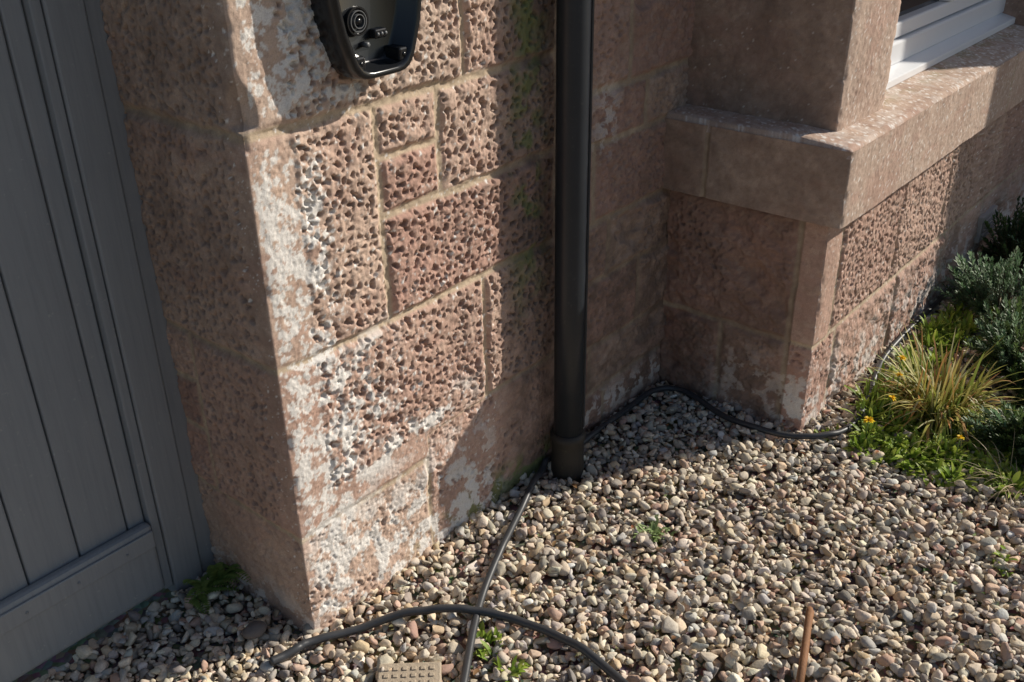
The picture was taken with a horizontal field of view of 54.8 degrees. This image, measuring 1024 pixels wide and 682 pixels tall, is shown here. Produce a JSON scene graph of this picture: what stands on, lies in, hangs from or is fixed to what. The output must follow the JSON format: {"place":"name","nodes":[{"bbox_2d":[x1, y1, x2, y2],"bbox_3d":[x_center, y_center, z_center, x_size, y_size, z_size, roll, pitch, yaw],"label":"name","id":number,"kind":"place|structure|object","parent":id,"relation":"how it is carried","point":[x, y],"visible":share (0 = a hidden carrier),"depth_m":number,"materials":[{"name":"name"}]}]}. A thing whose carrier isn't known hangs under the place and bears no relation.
{"place":"outdoors","nodes":[
{"label":"outdoors","id":0,"kind":"place"},
{"bbox_2d":[13,231,1023,681],"bbox_3d":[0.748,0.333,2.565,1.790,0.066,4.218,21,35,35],"label":"gravel","id":1,"kind":"structure","parent":0,"point":[725,447],"depth_m":2.20,"materials":[{"name":"beige gravel"}]},
{"bbox_2d":[0,0,214,681],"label":"timber gate","id":2,"kind":"structure","parent":1,"relation":"on","point":[103,520],"depth_m":1.88,"materials":[{"name":"grey paint"}]},
{"bbox_2d":[182,562,250,614],"bbox_3d":[-0.626,0.508,2.190,0.131,0.092,0.244,21,35,35],"label":"fern weed","id":3,"kind":"object","parent":1,"relation":"on","point":[218,574],"visible":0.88,"depth_m":2.17,"materials":[{"name":"green plant"}]},
{"bbox_2d":[242,620,266,638],"bbox_3d":[-0.537,0.602,2.062,0.041,0.027,0.052,21,35,35],"label":"dark cobble","id":4,"kind":"object","parent":1,"relation":"on","point":[254,629],"visible":1,"depth_m":2.05,"materials":[{"name":"stone"}]},
{"bbox_2d":[100,0,694,634],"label":"corner wall","id":5,"kind":"structure","parent":1,"relation":"on","point":[356,282],"depth_m":1.99,"materials":[{"name":"stone"}]},
{"bbox_2d":[310,0,421,79],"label":"housing","id":6,"kind":"object","parent":5,"relation":"attached to","point":[365,39],"depth_m":1.68,"materials":[{"name":"black plastic"}]},
{"bbox_2d":[550,0,594,481],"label":"drainpipe","id":7,"kind":"object","parent":5,"relation":"attached to","point":[574,49],"visible":1,"depth_m":2.24,"materials":[{"name":"paint"}]},
{"bbox_2d":[377,662,441,681],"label":"drain cover","id":8,"kind":"object","parent":1,"relation":"on","point":[417,672],"visible":1,"depth_m":1.95,"materials":[{"name":"concrete"}]},
{"bbox_2d":[268,604,628,681],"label":"garden hose","id":9,"kind":"object","parent":1,"relation":"on","point":[583,649],"visible":1,"depth_m":2.06,"materials":[{"name":"rubber"}]},
{"bbox_2d":[466,620,530,681],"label":"sprouting weed","id":10,"kind":"object","parent":1,"relation":"on","point":[481,652],"visible":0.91,"depth_m":2.03,"materials":[{"name":"green plant"}]},
{"bbox_2d":[632,513,680,554],"bbox_3d":[0.339,0.459,2.347,0.105,0.048,0.121,21,35,35],"label":"seedling weed","id":11,"kind":"object","parent":1,"relation":"on","point":[654,529],"visible":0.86,"depth_m":2.36,"materials":[{"name":"green plant"}]},
{"bbox_2d":[367,402,979,681],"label":"fallen leaves","id":12,"kind":"object","parent":1,"relation":"on","point":[475,671],"visible":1,"depth_m":2.31,"materials":[{"name":"brown plant"}]},
{"bbox_2d":[460,283,955,681],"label":"garden hose","id":13,"kind":"object","parent":1,"relation":"on","point":[480,601],"visible":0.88,"depth_m":2.69,"materials":[{"name":"rubber"}]},
{"bbox_2d":[795,606,813,681],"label":"rusty stake","id":14,"kind":"object","parent":1,"relation":"on","point":[804,652],"visible":1,"depth_m":1.97,"materials":[{"name":"metal"}]},
{"bbox_2d":[658,100,1023,431],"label":"bay lower wall","id":15,"kind":"structure","parent":1,"relation":"on","point":[771,318],"depth_m":2.77,"materials":[{"name":"stone"}]},
{"bbox_2d":[662,51,1023,228],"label":"window sill face","id":16,"kind":"object","parent":15,"relation":"on","point":[828,187],"visible":1,"depth_m":2.52},
{"bbox_2d":[665,24,1023,159],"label":"window sill top","id":17,"kind":"structure","parent":16,"relation":"on","point":[909,98],"depth_m":2.60,"materials":[{"name":"beige stone"}]},
{"bbox_2d":[686,0,900,131],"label":"bay pilaster","id":18,"kind":"object","parent":17,"relation":"on","point":[824,64],"visible":0.98,"depth_m":2.43,"materials":[{"name":"stone"}]},
{"bbox_2d":[886,13,1015,89],"bbox_3d":[1.339,-0.919,3.109,0.089,0.038,1.360,21,35,35],"label":"window frame sill board","id":19,"kind":"object","parent":17,"relation":"on","point":[911,66],"depth_m":3.08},
{"bbox_2d":[891,0,1005,65],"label":"window frame bottom rail","id":20,"kind":"object","parent":19,"relation":"on","point":[911,43],"depth_m":3.10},
{"bbox_2d":[894,0,982,38],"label":"window casement rail","id":21,"kind":"object","parent":20,"relation":"on","point":[919,18],"depth_m":3.00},
{"bbox_2d":[899,0,938,15],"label":"window pane","id":22,"kind":"object","parent":21,"relation":"in","point":[907,6],"visible":0.33,"depth_m":2.95,"materials":[{"name":"glass"}]},
{"bbox_2d":[1002,0,1023,25],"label":"bay pier","id":23,"kind":"structure","parent":17,"relation":"on","point":[1014,8],"depth_m":3.53,"materials":[{"name":"brown stone"}]},
{"bbox_2d":[974,204,997,242],"bbox_3d":[1.760,-0.434,3.666,0.028,0.100,0.170,21,35,35],"label":"air vent","id":24,"kind":"object","parent":15,"relation":"attached to","point":[982,231],"visible":0.76,"depth_m":3.62,"materials":[{"name":"paint"}]},
{"bbox_2d":[813,419,894,451],"bbox_3d":[0.953,0.260,2.687,0.208,0.044,0.174,-9,29,-15],"label":"creeping weed","id":25,"kind":"object","parent":1,"relation":"on","point":[850,441],"visible":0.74,"depth_m":2.68,"materials":[{"name":"green plant"}]},
{"bbox_2d":[838,299,1001,424],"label":"wall foot weeds","id":26,"kind":"object","parent":1,"relation":"on","point":[946,327],"depth_m":3.10,"materials":[{"name":"green plant"}]},
{"bbox_2d":[839,381,1023,502],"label":"green groundcover","id":27,"kind":"object","parent":1,"relation":"on","point":[897,447],"visible":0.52,"depth_m":2.60,"materials":[{"name":"green plant"}]},
{"bbox_2d":[863,416,873,435],"bbox_3d":[0.954,0.234,2.653,0.030,0.071,0.033,21,35,35],"label":"dandelion flower","id":28,"kind":"object","parent":27,"relation":"on","point":[870,419],"visible":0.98,"depth_m":2.64,"materials":[{"name":"yellow plant"}]},
{"bbox_2d":[887,395,895,421],"bbox_3d":[1.034,0.191,2.704,0.025,0.099,0.024,21,35,35],"label":"dandelion flower","id":29,"kind":"object","parent":27,"relation":"on","point":[892,397],"visible":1,"depth_m":2.69,"materials":[{"name":"yellow plant"}]},
{"bbox_2d":[894,372,903,400],"bbox_3d":[1.079,0.140,2.778,0.022,0.118,0.019,-17,32,-28],"label":"dandelion flower","id":30,"kind":"object","parent":27,"relation":"on","point":[899,374],"visible":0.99,"depth_m":2.76,"materials":[{"name":"yellow plant"}]},
{"bbox_2d":[895,355,906,390],"bbox_3d":[1.105,0.102,2.825,0.025,0.139,0.027,-4,28,-5],"label":"dandelion flower","id":31,"kind":"object","parent":27,"relation":"on","point":[902,357],"visible":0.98,"depth_m":2.80,"materials":[{"name":"yellow plant"}]},
{"bbox_2d":[884,405,1009,467],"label":"dry grass strands","id":32,"kind":"object","parent":27,"relation":"on","point":[958,440],"visible":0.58,"depth_m":2.61,"materials":[{"name":"green plant"}]},
{"bbox_2d":[955,435,963,456],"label":"dandelion flower","id":33,"kind":"object","parent":27,"relation":"on","point":[959,437],"visible":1,"depth_m":2.55,"materials":[{"name":"yellow plant"}]},
{"bbox_2d":[859,322,1023,459],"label":"variegated grass plant","id":34,"kind":"object","parent":1,"relation":"on","point":[937,392],"visible":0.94,"depth_m":2.76,"materials":[{"name":"green plant"}]},
{"bbox_2d":[934,245,1023,324],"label":"hebe shrub","id":35,"kind":"object","parent":1,"relation":"on","point":[994,287],"visible":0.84,"depth_m":3.29,"materials":[{"name":"green plant"}]},
{"bbox_2d":[950,433,1023,515],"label":"dry grass strands","id":36,"kind":"object","parent":1,"relation":"on","point":[1002,490],"visible":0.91,"depth_m":2.49,"materials":[{"name":"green plant"}]},
{"bbox_2d":[961,397,1023,462],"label":"hebe shrub","id":37,"kind":"object","parent":1,"relation":"on","point":[1006,426],"visible":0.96,"depth_m":2.61,"materials":[{"name":"green plant"}]},
{"bbox_2d":[964,295,1023,381],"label":"hebe shrub","id":38,"kind":"object","parent":1,"relation":"on","point":[1007,337],"visible":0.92,"depth_m":2.97,"materials":[{"name":"green plant"}]},
{"bbox_2d":[979,196,1023,272],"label":"hebe shrub","id":39,"kind":"object","parent":1,"relation":"on","point":[1015,228],"visible":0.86,"depth_m":3.59,"materials":[{"name":"green plant"}]},
{"bbox_2d":[982,234,1023,265],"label":"hebe shrub","id":40,"kind":"object","parent":1,"relation":"on","point":[1007,247],"visible":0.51,"depth_m":3.57,"materials":[{"name":"green plant"}]},
{"bbox_2d":[992,545,1018,585],"bbox_3d":[1.113,0.499,2.243,0.061,0.037,0.126,3,28,8],"label":"sprouting weed","id":41,"kind":"object","parent":1,"relation":"on","point":[998,553],"visible":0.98,"depth_m":2.25,"materials":[{"name":"green plant"}]},
{"bbox_2d":[994,346,1023,409],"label":"hebe shrub","id":42,"kind":"object","parent":1,"relation":"on","point":[1011,369],"visible":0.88,"depth_m":2.84,"materials":[{"name":"green plant"}]}
]}

